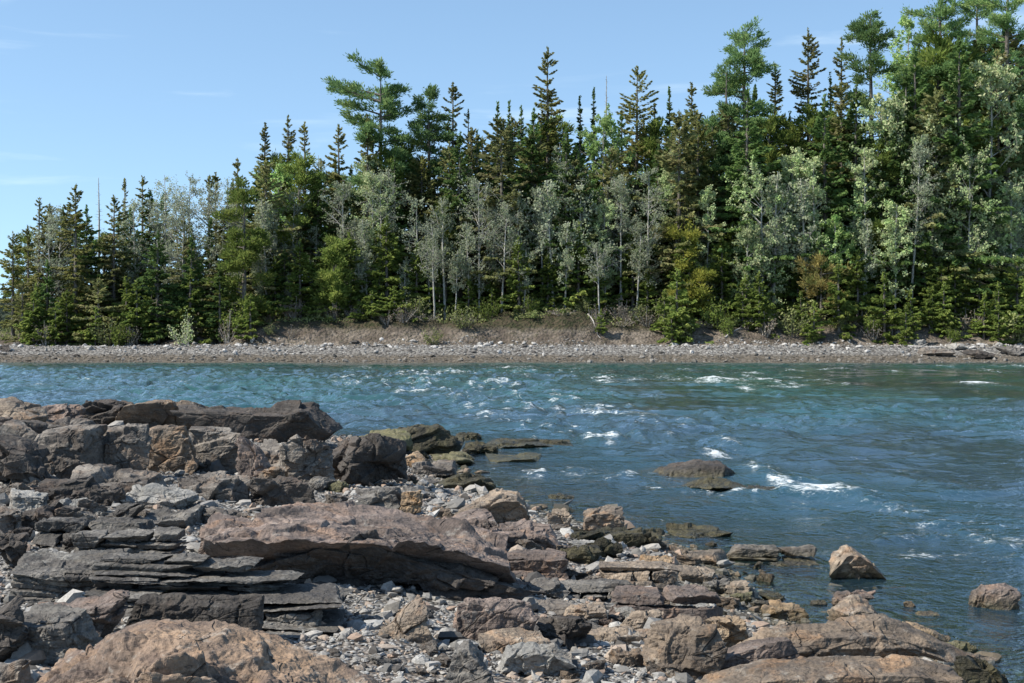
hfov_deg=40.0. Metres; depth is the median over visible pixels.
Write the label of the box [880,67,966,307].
fir tree
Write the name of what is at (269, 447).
rock
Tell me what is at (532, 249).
poplar tree
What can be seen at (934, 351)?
boulder
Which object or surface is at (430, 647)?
stone
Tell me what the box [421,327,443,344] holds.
shrub
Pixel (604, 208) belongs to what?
poplar tree
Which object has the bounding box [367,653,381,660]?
stone
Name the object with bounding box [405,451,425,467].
rock
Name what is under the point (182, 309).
young fir tree
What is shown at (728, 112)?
pine tree
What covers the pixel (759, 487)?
rock
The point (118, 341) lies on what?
shrub
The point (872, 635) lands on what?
rock ledge
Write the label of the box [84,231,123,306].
spruce tree
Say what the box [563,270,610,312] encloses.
fir tree
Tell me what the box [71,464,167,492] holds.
flat rock
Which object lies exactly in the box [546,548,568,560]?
stone
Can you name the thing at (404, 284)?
poplar tree
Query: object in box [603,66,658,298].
spruce tree
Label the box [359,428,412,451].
rock
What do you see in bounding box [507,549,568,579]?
flat rock
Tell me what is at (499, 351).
shingle
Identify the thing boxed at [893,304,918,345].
young fir tree
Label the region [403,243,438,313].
young fir tree
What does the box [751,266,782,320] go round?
young fir tree
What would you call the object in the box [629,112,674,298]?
spruce tree
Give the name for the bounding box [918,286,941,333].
young fir tree
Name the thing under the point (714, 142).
fir tree
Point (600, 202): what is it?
poplar tree
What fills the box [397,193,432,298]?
poplar tree
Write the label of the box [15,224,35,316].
spruce tree
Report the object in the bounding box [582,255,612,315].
young fir tree
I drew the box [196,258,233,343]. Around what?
fir tree
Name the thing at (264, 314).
young fir tree
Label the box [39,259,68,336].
fir tree
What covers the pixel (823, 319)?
shrub
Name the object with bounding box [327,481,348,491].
rock
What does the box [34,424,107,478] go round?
boulder
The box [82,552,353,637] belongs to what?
rock ledge
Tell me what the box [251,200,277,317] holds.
poplar tree
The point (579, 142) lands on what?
fir tree
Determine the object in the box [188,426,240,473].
boulder
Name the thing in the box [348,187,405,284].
spruce tree
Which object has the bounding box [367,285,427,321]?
young fir tree
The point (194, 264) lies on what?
fir tree
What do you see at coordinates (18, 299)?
spruce tree
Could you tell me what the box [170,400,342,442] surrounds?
rock ridge
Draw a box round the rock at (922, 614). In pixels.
[914,611,942,619]
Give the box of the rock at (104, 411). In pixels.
[82,399,133,424]
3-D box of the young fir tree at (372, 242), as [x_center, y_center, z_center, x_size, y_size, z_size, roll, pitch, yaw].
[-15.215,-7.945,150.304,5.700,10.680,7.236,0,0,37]
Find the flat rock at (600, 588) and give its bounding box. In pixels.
[559,578,634,603]
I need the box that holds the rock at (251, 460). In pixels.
[234,436,270,478]
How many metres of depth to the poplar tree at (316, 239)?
152.45 m
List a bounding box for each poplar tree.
[25,213,73,316]
[31,205,73,306]
[60,237,102,328]
[104,222,148,299]
[110,197,151,307]
[132,199,174,308]
[135,238,163,312]
[137,175,205,329]
[151,192,205,311]
[159,197,213,305]
[166,172,213,273]
[177,183,229,308]
[196,177,247,311]
[204,194,255,311]
[250,197,286,274]
[250,261,265,318]
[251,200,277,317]
[263,234,290,300]
[273,187,314,294]
[281,272,292,305]
[297,225,325,295]
[301,155,333,256]
[318,181,359,283]
[333,155,389,257]
[340,217,364,300]
[349,170,394,294]
[349,249,377,292]
[352,219,374,299]
[355,161,417,285]
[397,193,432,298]
[397,260,411,298]
[415,217,455,309]
[415,222,451,317]
[415,236,436,313]
[422,197,461,318]
[430,278,440,308]
[440,165,490,258]
[445,245,470,316]
[449,221,481,310]
[454,175,519,317]
[482,205,511,299]
[484,199,524,312]
[492,202,532,291]
[496,189,537,294]
[512,247,542,308]
[522,186,553,287]
[522,192,551,287]
[527,224,543,291]
[529,179,563,306]
[543,161,593,239]
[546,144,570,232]
[553,221,581,309]
[558,182,600,296]
[577,238,623,312]
[588,198,623,304]
[593,184,619,303]
[600,172,644,304]
[604,175,642,305]
[606,226,625,303]
[623,167,674,304]
[627,215,657,320]
[642,150,697,282]
[646,183,668,267]
[668,158,713,241]
[693,184,729,302]
[696,229,714,285]
[719,155,824,304]
[727,219,781,304]
[742,220,775,283]
[754,172,799,315]
[760,146,821,307]
[780,178,818,305]
[782,176,827,305]
[790,156,840,308]
[808,213,858,317]
[835,147,888,314]
[848,91,931,283]
[856,218,885,317]
[873,198,927,312]
[875,112,939,278]
[898,134,942,312]
[904,180,948,282]
[905,112,974,288]
[931,95,967,230]
[934,142,1003,320]
[944,56,1023,297]
[962,211,975,251]
[982,180,1023,306]
[984,223,1012,272]
[991,178,1023,273]
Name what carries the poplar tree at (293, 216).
on the bank
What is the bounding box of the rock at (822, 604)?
[810,599,829,609]
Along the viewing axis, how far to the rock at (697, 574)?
13.67 m
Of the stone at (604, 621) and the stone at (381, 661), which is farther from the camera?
the stone at (604, 621)
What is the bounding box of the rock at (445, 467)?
[412,459,456,476]
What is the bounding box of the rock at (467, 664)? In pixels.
[446,639,493,682]
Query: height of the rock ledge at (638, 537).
0.260 m
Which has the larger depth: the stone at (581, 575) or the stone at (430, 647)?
the stone at (581, 575)
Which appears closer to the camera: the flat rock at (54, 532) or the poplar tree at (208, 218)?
the flat rock at (54, 532)
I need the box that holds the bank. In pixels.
[0,269,1023,362]
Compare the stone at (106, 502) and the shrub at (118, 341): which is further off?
the shrub at (118, 341)
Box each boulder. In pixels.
[0,344,9,351]
[0,594,27,662]
[0,659,34,682]
[9,548,131,603]
[17,602,100,664]
[32,589,129,638]
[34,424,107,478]
[37,619,378,682]
[84,345,93,349]
[103,423,151,469]
[126,592,264,630]
[147,425,198,474]
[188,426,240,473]
[198,512,252,553]
[278,434,334,482]
[332,433,407,486]
[397,424,464,453]
[453,597,538,640]
[454,488,529,522]
[582,505,624,530]
[641,613,727,680]
[653,459,735,476]
[826,594,888,620]
[829,544,891,584]
[913,339,926,345]
[917,347,954,355]
[946,342,970,349]
[961,349,995,358]
[968,583,1021,616]
[995,346,1023,355]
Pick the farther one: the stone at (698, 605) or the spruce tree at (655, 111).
the spruce tree at (655, 111)
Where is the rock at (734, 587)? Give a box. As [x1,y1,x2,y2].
[721,580,751,596]
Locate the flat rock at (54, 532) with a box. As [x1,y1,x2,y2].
[31,517,154,551]
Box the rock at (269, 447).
[260,439,283,467]
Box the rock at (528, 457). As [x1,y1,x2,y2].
[485,452,540,465]
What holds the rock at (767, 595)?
on the shore ground
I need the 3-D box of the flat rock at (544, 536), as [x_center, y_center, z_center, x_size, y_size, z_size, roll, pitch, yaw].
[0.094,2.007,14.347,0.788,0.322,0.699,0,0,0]
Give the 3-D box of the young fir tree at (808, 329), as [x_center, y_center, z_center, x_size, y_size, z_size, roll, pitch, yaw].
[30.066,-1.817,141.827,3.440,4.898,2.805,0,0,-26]
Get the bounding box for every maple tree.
[251,162,304,243]
[573,103,644,236]
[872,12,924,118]
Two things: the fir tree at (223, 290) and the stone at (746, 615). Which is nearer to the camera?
the stone at (746, 615)
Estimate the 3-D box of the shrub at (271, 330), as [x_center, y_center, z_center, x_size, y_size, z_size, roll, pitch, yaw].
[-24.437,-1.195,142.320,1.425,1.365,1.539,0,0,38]
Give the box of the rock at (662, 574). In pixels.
[598,561,685,592]
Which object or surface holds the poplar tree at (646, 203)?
on the bank
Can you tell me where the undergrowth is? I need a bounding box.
[0,275,1023,340]
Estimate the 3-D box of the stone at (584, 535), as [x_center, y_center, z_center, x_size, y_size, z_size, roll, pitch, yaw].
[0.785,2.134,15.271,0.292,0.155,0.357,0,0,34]
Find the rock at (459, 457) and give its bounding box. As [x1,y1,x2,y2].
[428,451,474,463]
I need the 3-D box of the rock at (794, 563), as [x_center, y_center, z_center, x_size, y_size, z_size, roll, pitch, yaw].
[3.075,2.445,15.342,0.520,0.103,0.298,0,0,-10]
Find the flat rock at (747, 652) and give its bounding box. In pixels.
[721,637,799,668]
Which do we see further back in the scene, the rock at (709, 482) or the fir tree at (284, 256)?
the fir tree at (284, 256)
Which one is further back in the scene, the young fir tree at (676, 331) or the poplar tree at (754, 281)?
the poplar tree at (754, 281)
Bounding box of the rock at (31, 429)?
[0,416,47,439]
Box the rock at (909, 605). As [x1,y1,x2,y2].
[903,601,915,611]
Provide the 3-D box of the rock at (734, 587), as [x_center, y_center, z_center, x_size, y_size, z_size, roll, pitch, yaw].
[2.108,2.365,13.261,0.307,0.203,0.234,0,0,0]
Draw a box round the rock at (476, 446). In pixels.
[462,440,497,457]
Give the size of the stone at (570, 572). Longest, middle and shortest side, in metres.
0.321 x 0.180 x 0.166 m
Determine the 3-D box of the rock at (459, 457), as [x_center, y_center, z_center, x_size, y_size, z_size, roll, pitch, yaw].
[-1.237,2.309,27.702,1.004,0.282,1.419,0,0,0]
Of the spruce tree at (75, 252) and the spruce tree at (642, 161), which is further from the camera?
the spruce tree at (642, 161)
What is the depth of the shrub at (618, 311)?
146.75 m
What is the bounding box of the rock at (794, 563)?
[769,559,813,571]
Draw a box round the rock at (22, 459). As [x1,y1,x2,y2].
[0,434,51,485]
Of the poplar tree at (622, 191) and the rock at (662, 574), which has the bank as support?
the poplar tree at (622, 191)
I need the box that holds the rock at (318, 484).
[307,476,336,492]
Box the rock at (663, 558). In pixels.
[639,554,673,563]
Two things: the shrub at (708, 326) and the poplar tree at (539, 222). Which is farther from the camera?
the poplar tree at (539, 222)
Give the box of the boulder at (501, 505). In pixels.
[454,488,529,522]
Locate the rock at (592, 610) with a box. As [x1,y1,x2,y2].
[563,602,607,625]
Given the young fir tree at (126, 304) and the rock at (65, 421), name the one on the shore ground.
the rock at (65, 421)
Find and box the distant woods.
[0,285,23,331]
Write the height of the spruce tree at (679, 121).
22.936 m
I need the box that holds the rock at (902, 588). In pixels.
[867,586,916,596]
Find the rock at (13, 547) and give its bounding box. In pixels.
[0,530,28,567]
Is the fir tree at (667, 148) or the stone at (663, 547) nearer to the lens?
the stone at (663, 547)
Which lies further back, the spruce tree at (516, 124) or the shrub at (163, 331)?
the spruce tree at (516, 124)
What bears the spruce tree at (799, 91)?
on the bank
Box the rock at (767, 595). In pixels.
[757,590,786,602]
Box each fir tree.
[12,291,49,345]
[19,282,53,335]
[19,289,54,344]
[25,289,104,343]
[38,303,69,345]
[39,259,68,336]
[45,207,72,295]
[56,300,79,344]
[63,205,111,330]
[79,306,106,345]
[100,208,154,313]
[107,275,152,343]
[108,213,128,292]
[111,279,169,344]
[125,231,191,342]
[132,187,175,315]
[141,285,166,327]
[151,192,180,297]
[152,237,172,313]
[164,265,180,315]
[168,268,212,343]
[170,225,207,330]
[171,234,214,335]
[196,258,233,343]
[198,217,217,332]
[206,178,258,327]
[209,276,239,342]
[225,171,264,304]
[232,294,263,338]
[253,246,283,323]
[258,256,289,320]
[260,249,307,320]
[274,239,333,320]
[281,168,338,306]
[302,263,327,318]
[322,231,368,315]
[323,157,340,216]
[328,165,365,300]
[347,290,386,318]
[351,218,389,301]
[352,217,423,317]
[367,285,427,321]
[371,267,399,312]
[380,145,409,299]
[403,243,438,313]
[404,161,432,296]
[418,131,490,305]
[424,246,465,315]
[452,278,477,319]
[460,273,485,316]
[461,129,499,298]
[474,268,501,314]
[480,108,559,303]
[482,288,498,319]
[483,101,507,291]
[497,235,549,313]
[503,100,517,265]
[507,246,544,310]
[507,268,536,309]
[510,105,529,247]
[528,126,608,299]
[528,247,563,305]
[533,254,562,309]
[540,252,570,296]
[547,143,618,302]
[555,221,605,313]
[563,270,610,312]
[574,95,587,184]
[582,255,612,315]
[586,87,604,225]
[595,308,608,335]
[605,223,660,315]
[608,115,639,184]
[622,145,642,286]
[630,144,693,308]
[634,272,659,322]
[638,134,687,298]
[649,288,674,337]
[655,267,713,343]
[656,236,704,316]
[661,309,683,345]
[662,85,675,166]
[695,231,741,318]
[700,82,802,314]
[701,110,731,222]
[708,220,755,311]
[729,84,781,272]
[729,279,756,327]
[730,275,762,331]
[739,293,785,326]
[741,271,779,337]
[750,283,768,326]
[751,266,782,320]
[760,247,798,323]
[760,281,775,324]
[781,92,880,311]
[781,110,795,289]
[783,256,810,321]
[789,291,812,325]
[794,249,835,316]
[797,300,825,345]
[818,264,866,339]
[819,83,903,305]
[827,72,834,128]
[836,259,862,310]
[840,247,882,322]
[843,128,922,317]
[859,215,915,312]
[863,101,954,315]
[866,271,909,344]
[879,46,974,311]
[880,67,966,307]
[886,247,922,312]
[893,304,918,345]
[898,31,1023,317]
[898,246,942,314]
[901,289,923,332]
[914,263,961,328]
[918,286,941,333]
[918,286,944,332]
[931,281,972,338]
[934,259,962,311]
[946,256,976,322]
[955,247,1008,326]
[962,235,1005,318]
[966,292,994,339]
[981,290,1012,340]
[984,302,1010,343]
[988,281,1014,334]
[993,256,1023,328]
[1000,30,1019,221]
[1002,278,1023,346]
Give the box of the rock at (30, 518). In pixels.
[21,500,63,530]
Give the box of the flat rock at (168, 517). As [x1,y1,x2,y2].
[143,504,207,528]
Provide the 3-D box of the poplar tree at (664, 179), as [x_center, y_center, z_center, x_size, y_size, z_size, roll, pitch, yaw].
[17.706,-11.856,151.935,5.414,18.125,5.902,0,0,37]
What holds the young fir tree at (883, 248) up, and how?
on the bank
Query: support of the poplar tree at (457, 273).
on the bank
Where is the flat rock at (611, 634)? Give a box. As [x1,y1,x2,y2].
[588,626,649,643]
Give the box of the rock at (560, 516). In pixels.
[547,507,571,526]
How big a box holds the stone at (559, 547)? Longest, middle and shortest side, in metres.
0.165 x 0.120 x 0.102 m
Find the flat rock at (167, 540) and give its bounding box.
[71,526,186,553]
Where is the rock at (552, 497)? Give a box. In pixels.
[547,493,573,502]
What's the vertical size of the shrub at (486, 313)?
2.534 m
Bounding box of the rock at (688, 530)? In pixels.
[666,522,732,541]
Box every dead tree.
[92,178,103,271]
[602,76,609,180]
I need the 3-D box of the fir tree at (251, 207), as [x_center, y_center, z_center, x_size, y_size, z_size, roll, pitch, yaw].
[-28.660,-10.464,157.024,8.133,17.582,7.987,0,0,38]
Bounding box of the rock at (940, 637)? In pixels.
[902,621,950,641]
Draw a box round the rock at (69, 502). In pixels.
[59,497,87,506]
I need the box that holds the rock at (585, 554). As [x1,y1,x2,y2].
[560,545,600,563]
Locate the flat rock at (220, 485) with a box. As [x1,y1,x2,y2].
[177,471,249,504]
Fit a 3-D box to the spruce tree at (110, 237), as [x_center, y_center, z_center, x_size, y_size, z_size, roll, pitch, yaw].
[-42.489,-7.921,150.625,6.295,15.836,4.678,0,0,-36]
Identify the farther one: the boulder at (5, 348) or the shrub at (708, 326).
the shrub at (708, 326)
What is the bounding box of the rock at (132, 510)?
[105,503,146,518]
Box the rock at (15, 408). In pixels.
[0,397,48,422]
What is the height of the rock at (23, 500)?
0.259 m
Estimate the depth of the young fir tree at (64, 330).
143.74 m
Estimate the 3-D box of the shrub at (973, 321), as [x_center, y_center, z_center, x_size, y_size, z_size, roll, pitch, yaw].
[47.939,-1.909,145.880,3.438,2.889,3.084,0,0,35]
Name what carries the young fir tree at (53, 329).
on the bank
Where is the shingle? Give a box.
[0,335,1023,362]
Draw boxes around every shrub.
[32,319,54,345]
[89,317,120,345]
[110,316,134,345]
[119,325,142,345]
[155,314,183,339]
[167,308,196,345]
[180,312,204,334]
[214,306,238,343]
[219,305,246,335]
[251,313,260,325]
[263,311,275,322]
[263,323,277,335]
[278,299,304,316]
[279,296,302,318]
[285,324,301,338]
[308,304,329,318]
[319,303,340,320]
[379,312,391,324]
[392,300,419,322]
[398,295,429,316]
[413,311,439,321]
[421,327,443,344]
[448,305,481,329]
[468,298,500,319]
[513,305,525,317]
[515,296,535,314]
[516,309,547,318]
[522,294,541,314]
[544,308,576,315]
[569,290,596,308]
[573,297,590,312]
[588,320,603,332]
[590,304,605,318]
[603,298,630,319]
[611,317,635,326]
[613,299,636,319]
[621,309,633,320]
[627,301,655,323]
[631,306,655,325]
[651,291,689,327]
[659,309,693,336]
[679,308,696,335]
[698,319,717,327]
[700,297,732,328]
[717,313,737,336]
[718,314,742,326]
[741,312,754,330]
[752,311,781,336]
[776,307,811,337]
[787,303,812,325]
[791,299,831,325]
[804,324,822,342]
[826,315,850,330]
[830,304,851,325]
[851,310,882,324]
[856,321,881,340]
[863,312,881,333]
[886,323,902,335]
[937,317,959,330]
[944,325,962,342]
[956,309,979,329]
[960,309,982,334]
[995,311,1023,343]
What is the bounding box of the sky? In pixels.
[0,0,1023,297]
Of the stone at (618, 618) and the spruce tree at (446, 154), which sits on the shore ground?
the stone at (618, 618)
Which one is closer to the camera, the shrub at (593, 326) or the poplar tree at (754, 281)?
the shrub at (593, 326)
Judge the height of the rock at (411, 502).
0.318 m
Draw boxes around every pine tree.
[305,48,414,225]
[399,83,463,297]
[664,217,716,318]
[688,114,739,278]
[694,15,797,223]
[701,63,763,296]
[788,250,852,320]
[834,9,910,174]
[887,0,993,182]
[890,22,984,230]
[892,38,932,111]
[919,35,1002,237]
[945,0,1023,195]
[957,0,1012,146]
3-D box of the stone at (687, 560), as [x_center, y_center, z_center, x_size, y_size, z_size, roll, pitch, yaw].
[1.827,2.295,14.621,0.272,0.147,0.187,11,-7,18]
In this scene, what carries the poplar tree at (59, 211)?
on the bank
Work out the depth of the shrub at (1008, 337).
141.12 m
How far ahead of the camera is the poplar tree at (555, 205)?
148.16 m
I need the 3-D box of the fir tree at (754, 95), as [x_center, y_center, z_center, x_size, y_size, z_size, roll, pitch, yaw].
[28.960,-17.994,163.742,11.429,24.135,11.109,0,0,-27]
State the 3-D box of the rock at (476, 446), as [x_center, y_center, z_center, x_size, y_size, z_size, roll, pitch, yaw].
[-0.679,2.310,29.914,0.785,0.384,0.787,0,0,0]
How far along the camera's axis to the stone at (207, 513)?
13.59 m
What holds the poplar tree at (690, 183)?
on the bank
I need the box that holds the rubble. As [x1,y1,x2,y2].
[0,421,1023,682]
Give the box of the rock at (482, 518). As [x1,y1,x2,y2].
[442,508,498,529]
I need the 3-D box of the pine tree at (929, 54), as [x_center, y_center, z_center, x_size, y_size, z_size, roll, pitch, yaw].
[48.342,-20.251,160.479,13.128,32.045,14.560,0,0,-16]
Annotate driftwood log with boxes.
[907,339,951,347]
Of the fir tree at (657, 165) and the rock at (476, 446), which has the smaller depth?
the rock at (476, 446)
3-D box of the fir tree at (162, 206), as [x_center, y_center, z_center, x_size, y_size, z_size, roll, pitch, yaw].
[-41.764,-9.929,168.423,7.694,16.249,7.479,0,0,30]
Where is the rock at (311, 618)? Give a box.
[264,610,322,626]
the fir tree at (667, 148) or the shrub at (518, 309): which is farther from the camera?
the fir tree at (667, 148)
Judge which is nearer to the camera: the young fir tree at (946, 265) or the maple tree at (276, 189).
the young fir tree at (946, 265)
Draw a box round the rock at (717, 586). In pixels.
[702,578,729,592]
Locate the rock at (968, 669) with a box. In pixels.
[954,655,1008,682]
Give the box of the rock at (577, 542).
[568,540,593,545]
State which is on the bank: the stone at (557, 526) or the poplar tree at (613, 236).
the poplar tree at (613, 236)
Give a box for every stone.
[0,483,30,495]
[7,526,32,538]
[30,480,38,485]
[52,494,72,501]
[54,505,98,522]
[60,537,109,552]
[77,499,107,513]
[94,510,114,515]
[98,499,110,505]
[138,509,157,515]
[164,478,171,484]
[202,506,249,523]
[258,466,284,478]
[324,493,347,503]
[327,648,339,655]
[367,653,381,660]
[372,657,395,665]
[401,486,429,497]
[407,474,416,481]
[416,668,426,674]
[419,639,438,655]
[421,450,428,458]
[421,477,439,484]
[432,507,452,518]
[434,653,450,666]
[463,449,475,455]
[477,470,489,474]
[512,539,541,549]
[515,580,529,587]
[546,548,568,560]
[547,545,563,549]
[551,524,565,529]
[560,670,579,679]
[565,568,578,578]
[570,530,601,539]
[571,527,585,531]
[575,570,593,579]
[579,574,603,579]
[581,659,605,669]
[586,620,602,628]
[589,618,598,623]
[591,537,622,557]
[599,618,615,625]
[608,614,624,622]
[608,647,642,666]
[614,606,635,621]
[647,660,663,673]
[660,542,666,550]
[668,545,687,553]
[668,551,677,557]
[670,602,708,607]
[677,554,701,565]
[705,541,717,547]
[716,597,739,609]
[717,575,730,580]
[719,596,736,608]
[732,612,748,618]
[750,600,768,610]
[753,561,761,571]
[756,569,774,585]
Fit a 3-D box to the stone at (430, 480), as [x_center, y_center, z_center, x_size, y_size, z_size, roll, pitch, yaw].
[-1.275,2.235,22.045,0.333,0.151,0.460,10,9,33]
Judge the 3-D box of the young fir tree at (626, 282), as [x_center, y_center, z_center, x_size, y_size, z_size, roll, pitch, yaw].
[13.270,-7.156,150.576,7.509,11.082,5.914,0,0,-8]
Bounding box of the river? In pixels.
[0,362,1023,682]
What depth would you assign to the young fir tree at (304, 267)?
146.70 m
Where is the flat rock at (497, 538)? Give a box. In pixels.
[473,526,508,550]
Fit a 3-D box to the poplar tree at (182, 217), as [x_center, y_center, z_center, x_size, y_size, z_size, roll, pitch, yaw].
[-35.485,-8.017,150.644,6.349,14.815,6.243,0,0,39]
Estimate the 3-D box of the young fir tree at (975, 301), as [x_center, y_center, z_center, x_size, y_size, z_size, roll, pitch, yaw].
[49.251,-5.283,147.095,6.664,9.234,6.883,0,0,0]
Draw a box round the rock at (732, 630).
[704,615,748,647]
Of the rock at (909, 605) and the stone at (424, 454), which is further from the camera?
the stone at (424, 454)
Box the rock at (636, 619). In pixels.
[620,609,663,629]
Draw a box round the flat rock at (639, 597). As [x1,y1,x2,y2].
[608,584,722,623]
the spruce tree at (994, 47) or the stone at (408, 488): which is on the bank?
the spruce tree at (994, 47)
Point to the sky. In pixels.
(110, 91)
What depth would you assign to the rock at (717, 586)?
13.32 m
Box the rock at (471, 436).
[456,432,481,446]
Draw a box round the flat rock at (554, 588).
[524,577,569,599]
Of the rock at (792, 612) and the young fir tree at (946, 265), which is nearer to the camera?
the rock at (792, 612)
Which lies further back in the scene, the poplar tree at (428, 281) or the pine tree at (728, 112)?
the pine tree at (728, 112)
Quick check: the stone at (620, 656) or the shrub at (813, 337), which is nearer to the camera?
the stone at (620, 656)
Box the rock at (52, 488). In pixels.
[35,476,96,505]
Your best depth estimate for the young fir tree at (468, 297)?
147.98 m
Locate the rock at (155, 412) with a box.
[115,399,208,429]
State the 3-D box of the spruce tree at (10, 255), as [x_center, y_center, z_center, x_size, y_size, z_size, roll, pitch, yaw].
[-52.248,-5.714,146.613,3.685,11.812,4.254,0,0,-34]
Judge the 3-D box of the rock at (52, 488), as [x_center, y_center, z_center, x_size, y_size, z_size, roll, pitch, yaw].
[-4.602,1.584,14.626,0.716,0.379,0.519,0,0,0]
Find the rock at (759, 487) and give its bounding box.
[746,485,774,489]
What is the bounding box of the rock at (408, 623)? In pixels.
[378,595,432,643]
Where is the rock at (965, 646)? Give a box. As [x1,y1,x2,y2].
[946,640,978,653]
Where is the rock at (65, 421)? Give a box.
[46,416,95,428]
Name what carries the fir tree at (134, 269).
on the bank
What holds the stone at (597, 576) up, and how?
on the shore ground
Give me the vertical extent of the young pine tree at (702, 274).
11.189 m
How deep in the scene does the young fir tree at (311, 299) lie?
147.28 m
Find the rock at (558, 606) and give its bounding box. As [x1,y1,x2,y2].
[536,599,574,615]
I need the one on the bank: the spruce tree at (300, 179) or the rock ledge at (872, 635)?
the spruce tree at (300, 179)
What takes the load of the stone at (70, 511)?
on the shore ground
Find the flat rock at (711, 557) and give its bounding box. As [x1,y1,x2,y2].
[663,549,726,564]
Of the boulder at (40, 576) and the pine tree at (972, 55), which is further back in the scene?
the pine tree at (972, 55)
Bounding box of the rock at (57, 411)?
[42,403,85,422]
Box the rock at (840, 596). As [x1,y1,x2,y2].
[831,590,875,605]
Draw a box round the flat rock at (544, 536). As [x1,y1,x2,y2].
[487,518,559,549]
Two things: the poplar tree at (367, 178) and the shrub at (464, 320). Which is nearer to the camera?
the shrub at (464, 320)
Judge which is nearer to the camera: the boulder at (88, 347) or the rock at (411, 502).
the rock at (411, 502)
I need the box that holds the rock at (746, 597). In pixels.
[730,591,752,605]
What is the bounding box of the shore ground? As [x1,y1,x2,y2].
[0,430,1023,682]
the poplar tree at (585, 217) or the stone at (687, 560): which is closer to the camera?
the stone at (687, 560)
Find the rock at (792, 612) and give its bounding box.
[761,599,808,622]
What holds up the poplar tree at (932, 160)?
on the bank
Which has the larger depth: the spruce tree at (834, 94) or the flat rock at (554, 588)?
the spruce tree at (834, 94)
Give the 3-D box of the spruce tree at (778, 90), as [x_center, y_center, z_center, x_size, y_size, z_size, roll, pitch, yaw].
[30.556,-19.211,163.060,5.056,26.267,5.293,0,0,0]
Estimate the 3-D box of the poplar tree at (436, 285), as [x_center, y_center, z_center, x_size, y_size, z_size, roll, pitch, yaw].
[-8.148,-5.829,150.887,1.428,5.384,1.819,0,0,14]
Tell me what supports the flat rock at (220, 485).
on the shore ground
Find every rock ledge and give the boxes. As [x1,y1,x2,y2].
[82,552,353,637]
[249,529,545,600]
[487,438,572,451]
[591,526,664,547]
[696,654,966,682]
[726,544,822,568]
[737,614,997,662]
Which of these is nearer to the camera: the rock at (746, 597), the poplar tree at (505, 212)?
the rock at (746, 597)
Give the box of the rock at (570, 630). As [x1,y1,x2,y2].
[535,615,591,649]
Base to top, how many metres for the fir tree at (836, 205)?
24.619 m
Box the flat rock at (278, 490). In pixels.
[247,475,315,506]
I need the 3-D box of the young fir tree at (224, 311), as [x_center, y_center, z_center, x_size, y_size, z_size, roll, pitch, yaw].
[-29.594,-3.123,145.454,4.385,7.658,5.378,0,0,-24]
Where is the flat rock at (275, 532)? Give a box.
[203,501,515,585]
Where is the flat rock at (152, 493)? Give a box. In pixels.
[120,482,198,508]
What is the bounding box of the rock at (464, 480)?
[434,472,495,492]
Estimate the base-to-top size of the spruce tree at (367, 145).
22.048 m
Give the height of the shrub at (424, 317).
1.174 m
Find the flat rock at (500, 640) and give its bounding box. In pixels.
[477,627,550,653]
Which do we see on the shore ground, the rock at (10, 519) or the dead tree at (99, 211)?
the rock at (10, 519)
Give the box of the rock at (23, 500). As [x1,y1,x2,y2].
[8,488,48,511]
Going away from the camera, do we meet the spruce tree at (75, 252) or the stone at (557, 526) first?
the stone at (557, 526)
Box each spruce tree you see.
[0,230,31,335]
[0,230,37,314]
[1,281,38,342]
[15,197,63,319]
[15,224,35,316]
[24,203,65,303]
[25,207,78,312]
[45,237,73,302]
[49,183,100,325]
[53,202,90,300]
[65,235,110,326]
[67,277,127,345]
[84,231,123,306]
[87,195,138,326]
[118,178,131,292]
[129,175,155,290]
[159,218,212,329]
[199,175,217,268]
[199,175,278,328]
[200,219,247,321]
[207,172,220,265]
[215,158,250,311]
[229,159,303,319]
[249,147,297,291]
[251,122,271,257]
[270,148,331,302]
[274,178,313,305]
[279,115,296,281]
[285,190,325,301]
[297,122,314,285]
[297,158,354,255]
[308,233,360,317]
[312,124,358,268]
[335,145,413,288]
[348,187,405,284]
[352,114,377,294]
[354,142,420,299]
[389,133,425,289]
[391,173,429,291]
[398,154,438,297]
[413,180,457,301]
[414,140,468,300]
[423,193,467,305]
[441,82,470,209]
[450,116,542,303]
[451,128,496,299]
[463,109,475,211]
[465,136,499,267]
[479,143,495,284]
[480,162,507,249]
[485,134,557,290]
[487,115,527,192]
[504,118,570,224]
[522,46,572,225]
[535,109,577,184]
[543,158,611,292]
[560,143,591,183]
[586,146,644,303]
[587,173,605,255]
[599,196,649,304]
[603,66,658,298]
[622,110,730,301]
[625,125,650,226]
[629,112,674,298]
[634,134,702,297]
[643,102,662,194]
[651,121,735,287]
[678,109,730,223]
[685,81,697,113]
[686,178,736,296]
[700,104,765,296]
[729,111,797,289]
[761,113,816,292]
[765,62,785,263]
[776,99,847,216]
[784,27,826,166]
[784,156,841,300]
[801,81,872,288]
[803,105,851,224]
[826,37,852,164]
[850,136,920,305]
[888,87,1004,299]
[938,48,1023,285]
[962,36,1023,253]
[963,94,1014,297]
[996,28,1023,170]
[1001,46,1023,273]
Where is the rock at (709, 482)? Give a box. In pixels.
[680,475,746,488]
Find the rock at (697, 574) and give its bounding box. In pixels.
[677,565,716,582]
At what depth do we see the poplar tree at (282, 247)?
150.50 m
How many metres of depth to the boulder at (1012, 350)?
133.92 m
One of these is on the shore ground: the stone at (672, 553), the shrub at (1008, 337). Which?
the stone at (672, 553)
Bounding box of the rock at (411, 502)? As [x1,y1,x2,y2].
[400,490,422,513]
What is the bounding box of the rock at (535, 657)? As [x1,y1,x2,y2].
[500,641,575,675]
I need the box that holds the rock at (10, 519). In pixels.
[0,505,22,533]
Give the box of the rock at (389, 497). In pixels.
[354,486,401,509]
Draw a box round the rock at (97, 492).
[71,483,125,504]

